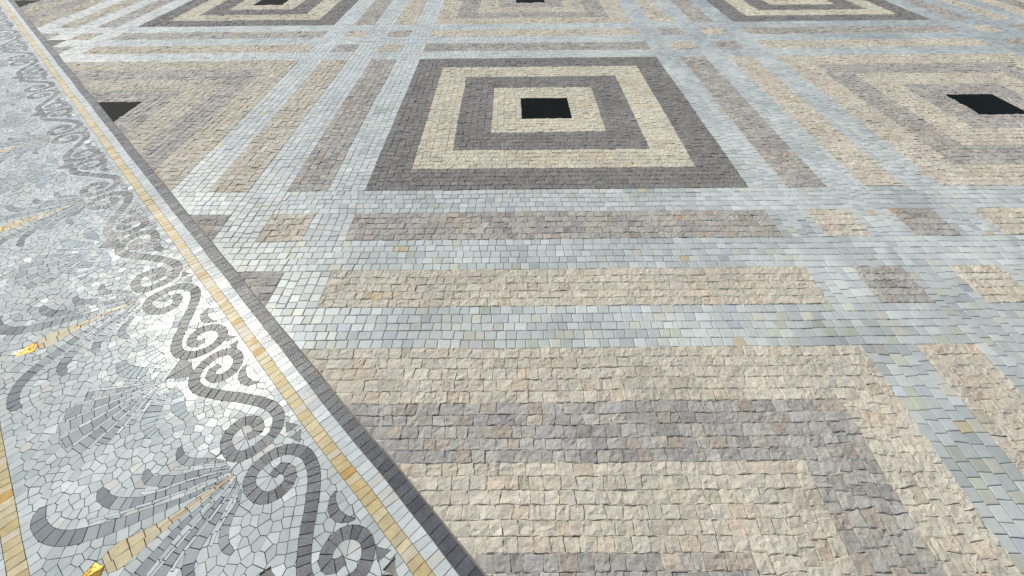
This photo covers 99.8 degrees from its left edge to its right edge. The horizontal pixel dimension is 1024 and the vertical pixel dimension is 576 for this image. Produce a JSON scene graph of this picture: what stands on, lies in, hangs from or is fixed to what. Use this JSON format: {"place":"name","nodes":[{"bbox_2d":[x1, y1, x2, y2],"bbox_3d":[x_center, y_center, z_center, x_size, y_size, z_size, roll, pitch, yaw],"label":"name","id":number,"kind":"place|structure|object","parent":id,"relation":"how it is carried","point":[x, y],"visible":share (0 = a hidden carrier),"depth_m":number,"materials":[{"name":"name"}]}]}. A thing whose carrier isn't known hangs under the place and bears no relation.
{"place":"outdoors","nodes":[
{"label":"outdoors","id":0,"kind":"place"},
{"bbox_2d":[0,3,412,575],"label":"floor","id":1,"kind":"structure","parent":0,"point":[38,391],"depth_m":1.38,"materials":[{"name":"stone"}]},
{"bbox_2d":[0,0,1023,575],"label":"ground","id":2,"kind":"structure","parent":0,"point":[390,568],"depth_m":1.35,"materials":[{"name":"stone"}]},
{"bbox_2d":[0,15,13,25],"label":"scroll","id":3,"kind":"object","parent":2,"relation":"on","point":[5,17],"visible":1,"depth_m":4.55,"materials":[{"name":"stone"}]},
{"bbox_2d":[0,24,18,36],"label":"scroll","id":4,"kind":"object","parent":2,"relation":"on","point":[14,31],"visible":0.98,"depth_m":4.32,"materials":[{"name":"stone"}]},
{"bbox_2d":[0,72,22,86],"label":"ray fan","id":5,"kind":"object","parent":2,"relation":"on","point":[12,83],"visible":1,"depth_m":3.41},
{"bbox_2d":[0,90,25,106],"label":"palmette","id":6,"kind":"object","parent":2,"relation":"on","point":[12,97],"visible":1,"depth_m":3.13,"materials":[{"name":"grey stone"}]},
{"bbox_2d":[0,34,25,47],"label":"scroll","id":7,"kind":"object","parent":2,"relation":"on","point":[10,45],"visible":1,"depth_m":4.04,"materials":[{"name":"stone"}]},
{"bbox_2d":[0,423,29,575],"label":"border band","id":8,"kind":"object","parent":2,"relation":"on","point":[13,560],"visible":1,"depth_m":1.14,"materials":[{"name":"stone"}]},
{"bbox_2d":[3,45,36,60],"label":"scroll","id":9,"kind":"object","parent":2,"relation":"on","point":[22,56],"visible":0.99,"depth_m":3.82,"materials":[{"name":"stone"}]},
{"bbox_2d":[0,107,44,129],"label":"ray fan","id":10,"kind":"object","parent":2,"relation":"on","point":[33,122],"visible":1,"depth_m":2.87},
{"bbox_2d":[0,132,49,162],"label":"palmette","id":11,"kind":"object","parent":2,"relation":"on","point":[16,152],"visible":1,"depth_m":2.62,"materials":[{"name":"grey stone"}]},
{"bbox_2d":[9,57,46,74],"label":"scroll","id":12,"kind":"object","parent":2,"relation":"on","point":[35,60],"visible":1,"depth_m":3.57,"materials":[{"name":"stone"}]},
{"bbox_2d":[0,156,73,194],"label":"ray fan","id":13,"kind":"object","parent":2,"relation":"on","point":[60,178],"visible":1,"depth_m":2.37},
{"bbox_2d":[19,71,57,92],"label":"scroll","id":14,"kind":"object","parent":2,"relation":"on","point":[28,90],"visible":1,"depth_m":3.34,"materials":[{"name":"stone"}]},
{"bbox_2d":[0,192,85,246],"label":"palmette","id":15,"kind":"object","parent":2,"relation":"on","point":[12,226],"visible":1,"depth_m":2.11,"materials":[{"name":"grey stone"}]},
{"bbox_2d":[27,87,69,110],"bbox_3d":[-3.337,-1.352,3.108,0.472,0.010,0.204,35,55,30],"label":"scroll","id":16,"kind":"object","parent":2,"relation":"on","point":[40,105],"visible":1,"depth_m":3.08,"materials":[{"name":"stone"}]},
{"bbox_2d":[42,34,59,39],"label":"inlay square","id":17,"kind":"structure","parent":2,"relation":"on","point":[47,36],"depth_m":4.18,"materials":[{"name":"stone"}]},
{"bbox_2d":[14,0,107,27],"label":"square panel","id":18,"kind":"object","parent":2,"relation":"on","point":[38,13],"visible":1,"depth_m":4.91,"materials":[{"name":"stone"}]},
{"bbox_2d":[40,106,85,134],"bbox_3d":[-2.990,-1.108,2.865,0.475,0.012,0.204,35,56,30],"label":"scroll","id":19,"kind":"object","parent":2,"relation":"on","point":[79,124],"visible":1,"depth_m":2.87,"materials":[{"name":"stone"}]},
{"bbox_2d":[53,47,72,53],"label":"inlay square","id":20,"kind":"structure","parent":2,"relation":"on","point":[58,50],"depth_m":3.89,"materials":[{"name":"stone"}]},
{"bbox_2d":[16,228,118,288],"bbox_3d":[-1.921,-0.116,1.886,0.402,0.011,0.363,17,48,17],"label":"ray fan","id":21,"kind":"object","parent":2,"relation":"on","point":[84,268],"visible":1,"depth_m":1.87},
{"bbox_2d":[0,284,140,411],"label":"palmette","id":22,"kind":"object","parent":2,"relation":"on","point":[13,401],"visible":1,"depth_m":1.61,"materials":[{"name":"grey stone"}]},
{"bbox_2d":[51,128,103,161],"bbox_3d":[-2.640,-0.860,2.620,0.203,0.011,0.475,-36,55,-29],"label":"scroll","id":23,"kind":"object","parent":2,"relation":"on","point":[66,156],"visible":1,"depth_m":2.60,"materials":[{"name":"stone"}]},
{"bbox_2d":[69,33,102,39],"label":"inlay square","id":24,"kind":"structure","parent":2,"relation":"on","point":[86,36],"depth_m":4.16,"materials":[{"name":"stone"}]},
{"bbox_2d":[85,141,93,147],"bbox_3d":[-2.563,-0.863,2.623,0.046,0.010,0.101,-35,55,-29],"label":"crescent leaf","id":25,"kind":"object","parent":2,"relation":"on","point":[88,145],"visible":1,"depth_m":2.61,"materials":[{"name":"stone"}]},
{"bbox_2d":[69,155,127,196],"bbox_3d":[-2.293,-0.617,2.379,0.474,0.011,0.201,35,55,29],"label":"scroll","id":26,"kind":"object","parent":2,"relation":"on","point":[103,184],"visible":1,"depth_m":2.37,"materials":[{"name":"stone"}]},
{"bbox_2d":[56,0,141,27],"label":"inlay strip","id":27,"kind":"object","parent":2,"relation":"on","point":[81,21],"visible":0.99,"depth_m":4.71,"materials":[{"name":"stone"}]},
{"bbox_2d":[101,164,110,170],"bbox_3d":[-2.292,-0.673,2.434,0.099,0.010,0.044,35,55,30],"label":"crescent leaf","id":28,"kind":"object","parent":2,"relation":"on","point":[103,168],"visible":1,"depth_m":2.43,"materials":[{"name":"stone"}]},
{"bbox_2d":[87,186,155,236],"bbox_3d":[-1.942,-0.372,2.136,0.472,0.012,0.201,35,55,30],"label":"scroll","id":29,"kind":"object","parent":2,"relation":"on","point":[108,230],"visible":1,"depth_m":2.11,"materials":[{"name":"stone"}]},
{"bbox_2d":[59,345,192,452],"bbox_3d":[-1.257,0.351,1.422,0.366,0.012,0.401,-18,48,-17],"label":"ray fan","id":30,"kind":"object","parent":2,"relation":"on","point":[180,369],"visible":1,"depth_m":1.38},
{"bbox_2d":[97,0,174,27],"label":"inlay strip","id":31,"kind":"object","parent":2,"relation":"on","point":[126,18],"visible":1,"depth_m":4.71,"materials":[{"name":"stone"}]},
{"bbox_2d":[129,206,142,215],"bbox_3d":[-1.865,-0.373,2.136,0.101,0.011,0.045,35,55,30],"label":"crescent leaf","id":32,"kind":"object","parent":2,"relation":"on","point":[132,212],"visible":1,"depth_m":2.13,"materials":[{"name":"stone"}]},
{"bbox_2d":[31,447,241,575],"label":"palmette","id":33,"kind":"object","parent":2,"relation":"on","point":[44,531],"visible":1,"depth_m":1.14,"materials":[{"name":"grey stone"}]},
{"bbox_2d":[115,225,190,292],"bbox_3d":[-1.596,-0.128,1.894,0.475,0.010,0.202,35,55,30],"label":"scroll","id":34,"kind":"object","parent":2,"relation":"on","point":[175,264],"visible":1,"depth_m":1.88,"materials":[{"name":"stone"}]},
{"bbox_2d":[154,240,167,250],"bbox_3d":[-1.592,-0.185,1.950,0.101,0.010,0.044,35,55,30],"label":"crescent leaf","id":35,"kind":"object","parent":2,"relation":"on","point":[157,246],"visible":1,"depth_m":1.94,"materials":[{"name":"stone"}]},
{"bbox_2d":[65,60,298,190],"bbox_3d":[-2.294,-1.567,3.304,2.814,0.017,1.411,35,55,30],"label":"square panel","id":36,"kind":"object","parent":2,"relation":"on","point":[175,122],"visible":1,"depth_m":3.09,"materials":[{"name":"stone"}]},
{"bbox_2d":[142,275,235,359],"bbox_3d":[-1.247,0.117,1.650,0.468,0.012,0.202,35,55,30],"label":"scroll","id":37,"kind":"object","parent":2,"relation":"on","point":[177,350],"visible":1,"depth_m":1.62,"materials":[{"name":"stone"}]},
{"bbox_2d":[82,45,313,53],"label":"inlay strip","id":38,"kind":"object","parent":2,"relation":"on","point":[202,49],"visible":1,"depth_m":3.86,"materials":[{"name":"stone"}]},
{"bbox_2d":[200,308,217,322],"bbox_3d":[-1.167,0.115,1.653,0.099,0.010,0.045,35,55,30],"label":"crescent leaf","id":39,"kind":"object","parent":2,"relation":"on","point":[204,318],"visible":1,"depth_m":1.65,"materials":[{"name":"stone"}]},
{"bbox_2d":[190,214,230,240],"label":"inlay square","id":40,"kind":"structure","parent":2,"relation":"on","point":[211,226],"depth_m":2.07,"materials":[{"name":"stone"}]},
{"bbox_2d":[111,31,327,39],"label":"inlay strip","id":41,"kind":"object","parent":2,"relation":"on","point":[212,35],"visible":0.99,"depth_m":4.15,"materials":[{"name":"stone"}]},
{"bbox_2d":[0,0,483,575],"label":"border band","id":42,"kind":"object","parent":2,"relation":"on","point":[378,458],"visible":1,"depth_m":1.47,"materials":[{"name":"stone"}]},
{"bbox_2d":[188,340,297,461],"bbox_3d":[-0.902,0.360,1.409,0.474,0.012,0.201,35,56,30],"label":"scroll","id":43,"kind":"object","parent":2,"relation":"on","point":[230,452],"visible":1,"depth_m":1.39,"materials":[{"name":"stone"}]},
{"bbox_2d":[138,0,357,26],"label":"square panel","id":44,"kind":"object","parent":2,"relation":"on","point":[208,13],"visible":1,"depth_m":4.69,"materials":[{"name":"stone"}]},
{"bbox_2d":[238,365,258,385],"bbox_3d":[-0.901,0.305,1.464,0.102,0.011,0.045,35,55,30],"label":"crescent leaf","id":45,"kind":"object","parent":2,"relation":"on","point":[243,378],"visible":1,"depth_m":1.46,"materials":[{"name":"stone"}]},
{"bbox_2d":[238,271,284,306],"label":"inlay square","id":46,"kind":"structure","parent":2,"relation":"on","point":[262,285],"depth_m":1.78,"materials":[{"name":"stone"}]},
{"bbox_2d":[208,59,347,192],"bbox_3d":[-1.487,-1.216,2.953,0.217,0.016,2.007,0,46,0],"label":"inlay strip","id":47,"kind":"object","parent":2,"relation":"on","point":[245,170],"visible":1,"depth_m":2.70,"materials":[{"name":"stone"}]},
{"bbox_2d":[255,213,315,242],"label":"inlay square","id":48,"kind":"structure","parent":2,"relation":"on","point":[285,228],"depth_m":2.03,"materials":[{"name":"stone"}]},
{"bbox_2d":[243,430,389,575],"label":"scroll","id":49,"kind":"object","parent":2,"relation":"on","point":[253,492],"visible":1,"depth_m":1.16,"materials":[{"name":"stone"}]},
{"bbox_2d":[328,492,354,522],"bbox_3d":[-0.470,0.604,1.167,0.102,0.010,0.044,34,55,29],"label":"crescent leaf","id":50,"kind":"object","parent":2,"relation":"on","point":[338,516],"visible":1,"depth_m":1.16,"materials":[{"name":"stone"}]},
{"bbox_2d":[287,59,396,191],"bbox_3d":[-1.077,-1.220,2.952,0.219,0.017,2.001,0,46,0],"label":"inlay strip","id":51,"kind":"object","parent":2,"relation":"on","point":[321,166],"visible":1,"depth_m":2.71,"materials":[{"name":"stone"}]},
{"bbox_2d":[330,44,359,51],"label":"inlay square","id":52,"kind":"structure","parent":2,"relation":"on","point":[345,48],"depth_m":3.85,"materials":[{"name":"stone"}]},
{"bbox_2d":[343,31,368,37],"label":"inlay square","id":53,"kind":"structure","parent":2,"relation":"on","point":[350,34],"depth_m":4.15,"materials":[{"name":"stone"}]},
{"bbox_2d":[354,0,392,24],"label":"inlay strip","id":54,"kind":"object","parent":2,"relation":"on","point":[374,13],"visible":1,"depth_m":4.69,"materials":[{"name":"stone"}]},
{"bbox_2d":[377,43,404,51],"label":"inlay square","id":55,"kind":"structure","parent":2,"relation":"on","point":[391,48],"depth_m":3.85,"materials":[{"name":"stone"}]},
{"bbox_2d":[387,30,411,36],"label":"inlay square","id":56,"kind":"structure","parent":2,"relation":"on","point":[404,33],"depth_m":4.15,"materials":[{"name":"stone"}]},
{"bbox_2d":[394,0,426,24],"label":"inlay strip","id":57,"kind":"object","parent":2,"relation":"on","point":[411,12],"visible":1,"depth_m":4.66,"materials":[{"name":"stone"}]},
{"bbox_2d":[435,0,631,24],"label":"square panel","id":58,"kind":"object","parent":2,"relation":"on","point":[533,11],"visible":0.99,"depth_m":4.66,"materials":[{"name":"stone"}]},
{"bbox_2d":[430,28,640,36],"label":"inlay strip","id":59,"kind":"object","parent":2,"relation":"on","point":[529,32],"visible":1,"depth_m":4.14,"materials":[{"name":"stone"}]},
{"bbox_2d":[424,41,649,51],"bbox_3d":[0.221,-2.163,3.864,1.999,0.015,0.217,0,46,0],"label":"inlay strip","id":60,"kind":"object","parent":2,"relation":"on","point":[523,46],"visible":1,"depth_m":3.86,"materials":[{"name":"stone"}]},
{"bbox_2d":[365,56,747,190],"bbox_3d":[0.229,-1.232,2.951,2.009,0.017,2.008,0,46,0],"label":"square panel","id":61,"kind":"object","parent":2,"relation":"on","point":[631,113],"visible":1,"depth_m":2.71,"materials":[{"name":"stone"}]},
{"bbox_2d":[345,210,783,240],"bbox_3d":[0.237,-0.299,2.040,2.004,0.016,0.218,0,46,0],"label":"inlay strip","id":62,"kind":"object","parent":2,"relation":"on","point":[611,224],"visible":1,"depth_m":2.03,"materials":[{"name":"stone"}]},
{"bbox_2d":[316,266,829,308],"bbox_3d":[0.237,-0.005,1.753,2.000,0.016,0.217,0,46,0],"label":"inlay strip","id":63,"kind":"object","parent":2,"relation":"on","point":[754,285],"visible":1,"depth_m":1.75,"materials":[{"name":"stone"}]},
{"bbox_2d":[634,0,672,21],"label":"inlay strip","id":64,"kind":"object","parent":2,"relation":"on","point":[652,11],"visible":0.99,"depth_m":4.65,"materials":[{"name":"stone"}]},
{"bbox_2d":[301,344,1022,575],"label":"square panel","id":65,"kind":"object","parent":2,"relation":"on","point":[802,412],"visible":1,"depth_m":1.25,"materials":[{"name":"stone"}]},
{"bbox_2d":[657,28,683,34],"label":"inlay square","id":66,"kind":"structure","parent":2,"relation":"on","point":[668,31],"depth_m":4.14,"materials":[{"name":"stone"}]},
{"bbox_2d":[668,41,697,48],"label":"inlay square","id":67,"kind":"structure","parent":2,"relation":"on","point":[682,45],"depth_m":3.85,"materials":[{"name":"stone"}]},
{"bbox_2d":[670,0,712,21],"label":"inlay strip","id":68,"kind":"object","parent":2,"relation":"on","point":[690,11],"visible":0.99,"depth_m":4.64,"materials":[{"name":"stone"}]},
{"bbox_2d":[700,27,726,33],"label":"inlay square","id":69,"kind":"structure","parent":2,"relation":"on","point":[705,30],"depth_m":4.15,"materials":[{"name":"stone"}]},
{"bbox_2d":[713,40,742,48],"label":"inlay square","id":70,"kind":"structure","parent":2,"relation":"on","point":[727,44],"depth_m":3.86,"materials":[{"name":"stone"}]},
{"bbox_2d":[680,56,826,187],"bbox_3d":[1.535,-1.242,2.949,0.217,0.016,2.005,0,46,0],"label":"inlay strip","id":71,"kind":"object","parent":2,"relation":"on","point":[787,164],"visible":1,"depth_m":2.71,"materials":[{"name":"stone"}]},
{"bbox_2d":[728,56,903,185],"bbox_3d":[1.933,-1.245,2.948,0.216,0.016,2.005,0,46,0],"label":"inlay strip","id":72,"kind":"object","parent":2,"relation":"on","point":[858,163],"visible":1,"depth_m":2.70,"materials":[{"name":"stone"}]},
{"bbox_2d":[706,0,930,21],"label":"square panel","id":73,"kind":"object","parent":2,"relation":"on","point":[782,10],"visible":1,"depth_m":4.62,"materials":[{"name":"stone"}]},
{"bbox_2d":[806,209,871,236],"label":"inlay square","id":74,"kind":"structure","parent":2,"relation":"on","point":[838,222],"depth_m":2.03,"materials":[{"name":"stone"}]},
{"bbox_2d":[741,25,960,33],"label":"inlay strip","id":75,"kind":"object","parent":2,"relation":"on","point":[824,29],"visible":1,"depth_m":4.14,"materials":[{"name":"stone"}]},
{"bbox_2d":[757,38,991,47],"bbox_3d":[3.231,-2.190,3.859,2.003,0.016,0.218,0,46,0],"label":"inlay strip","id":76,"kind":"object","parent":2,"relation":"on","point":[869,43],"visible":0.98,"depth_m":3.85,"materials":[{"name":"stone"}]},
{"bbox_2d":[852,265,935,302],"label":"inlay square","id":77,"kind":"structure","parent":2,"relation":"on","point":[903,286],"depth_m":1.74,"materials":[{"name":"stone"}]},
{"bbox_2d":[776,53,1023,185],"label":"square panel","id":78,"kind":"object","parent":2,"relation":"on","point":[962,123],"visible":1,"depth_m":2.94,"materials":[{"name":"stone"}]},
{"bbox_2d":[888,207,961,235],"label":"inlay square","id":79,"kind":"structure","parent":2,"relation":"on","point":[928,221],"depth_m":2.03,"materials":[{"name":"stone"}]},
{"bbox_2d":[903,0,970,19],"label":"inlay strip","id":80,"kind":"object","parent":2,"relation":"on","point":[936,9],"visible":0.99,"depth_m":4.62,"materials":[{"name":"stone"}]},
{"bbox_2d":[916,343,1023,476],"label":"inlay strip","id":81,"kind":"object","parent":2,"relation":"on","point":[976,380],"visible":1,"depth_m":1.40,"materials":[{"name":"stone"}]},
{"bbox_2d":[940,0,1010,18],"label":"inlay strip","id":82,"kind":"object","parent":2,"relation":"on","point":[977,10],"visible":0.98,"depth_m":4.61,"materials":[{"name":"stone"}]},
{"bbox_2d":[967,25,1002,31],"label":"inlay square","id":83,"kind":"structure","parent":2,"relation":"on","point":[985,28],"depth_m":4.14,"materials":[{"name":"stone"}]},
{"bbox_2d":[950,265,1023,302],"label":"inlay square","id":84,"kind":"structure","parent":2,"relation":"on","point":[993,284],"depth_m":1.75,"materials":[{"name":"stone"}]},
{"bbox_2d":[972,207,1023,234],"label":"inlay strip","id":85,"kind":"object","parent":2,"relation":"on","point":[1007,221],"visible":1,"depth_m":2.04,"materials":[{"name":"stone"}]},
{"bbox_2d":[977,0,1023,14],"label":"square panel","id":86,"kind":"object","parent":2,"relation":"on","point":[1016,6],"visible":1,"depth_m":4.74,"materials":[{"name":"stone"}]},
{"bbox_2d":[999,38,1023,45],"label":"inlay square","id":87,"kind":"structure","parent":2,"relation":"on","point":[1018,41],"depth_m":3.88,"materials":[{"name":"stone"}]},
{"bbox_2d":[1010,24,1023,29],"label":"inlay square","id":88,"kind":"structure","parent":2,"relation":"on","point":[1020,26],"depth_m":4.17,"materials":[{"name":"stone"}]},
{"bbox_2d":[37,0,1023,575],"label":"pavement","id":89,"kind":"structure","parent":0,"point":[889,338],"depth_m":2.01,"materials":[{"name":"stone"}]}
]}

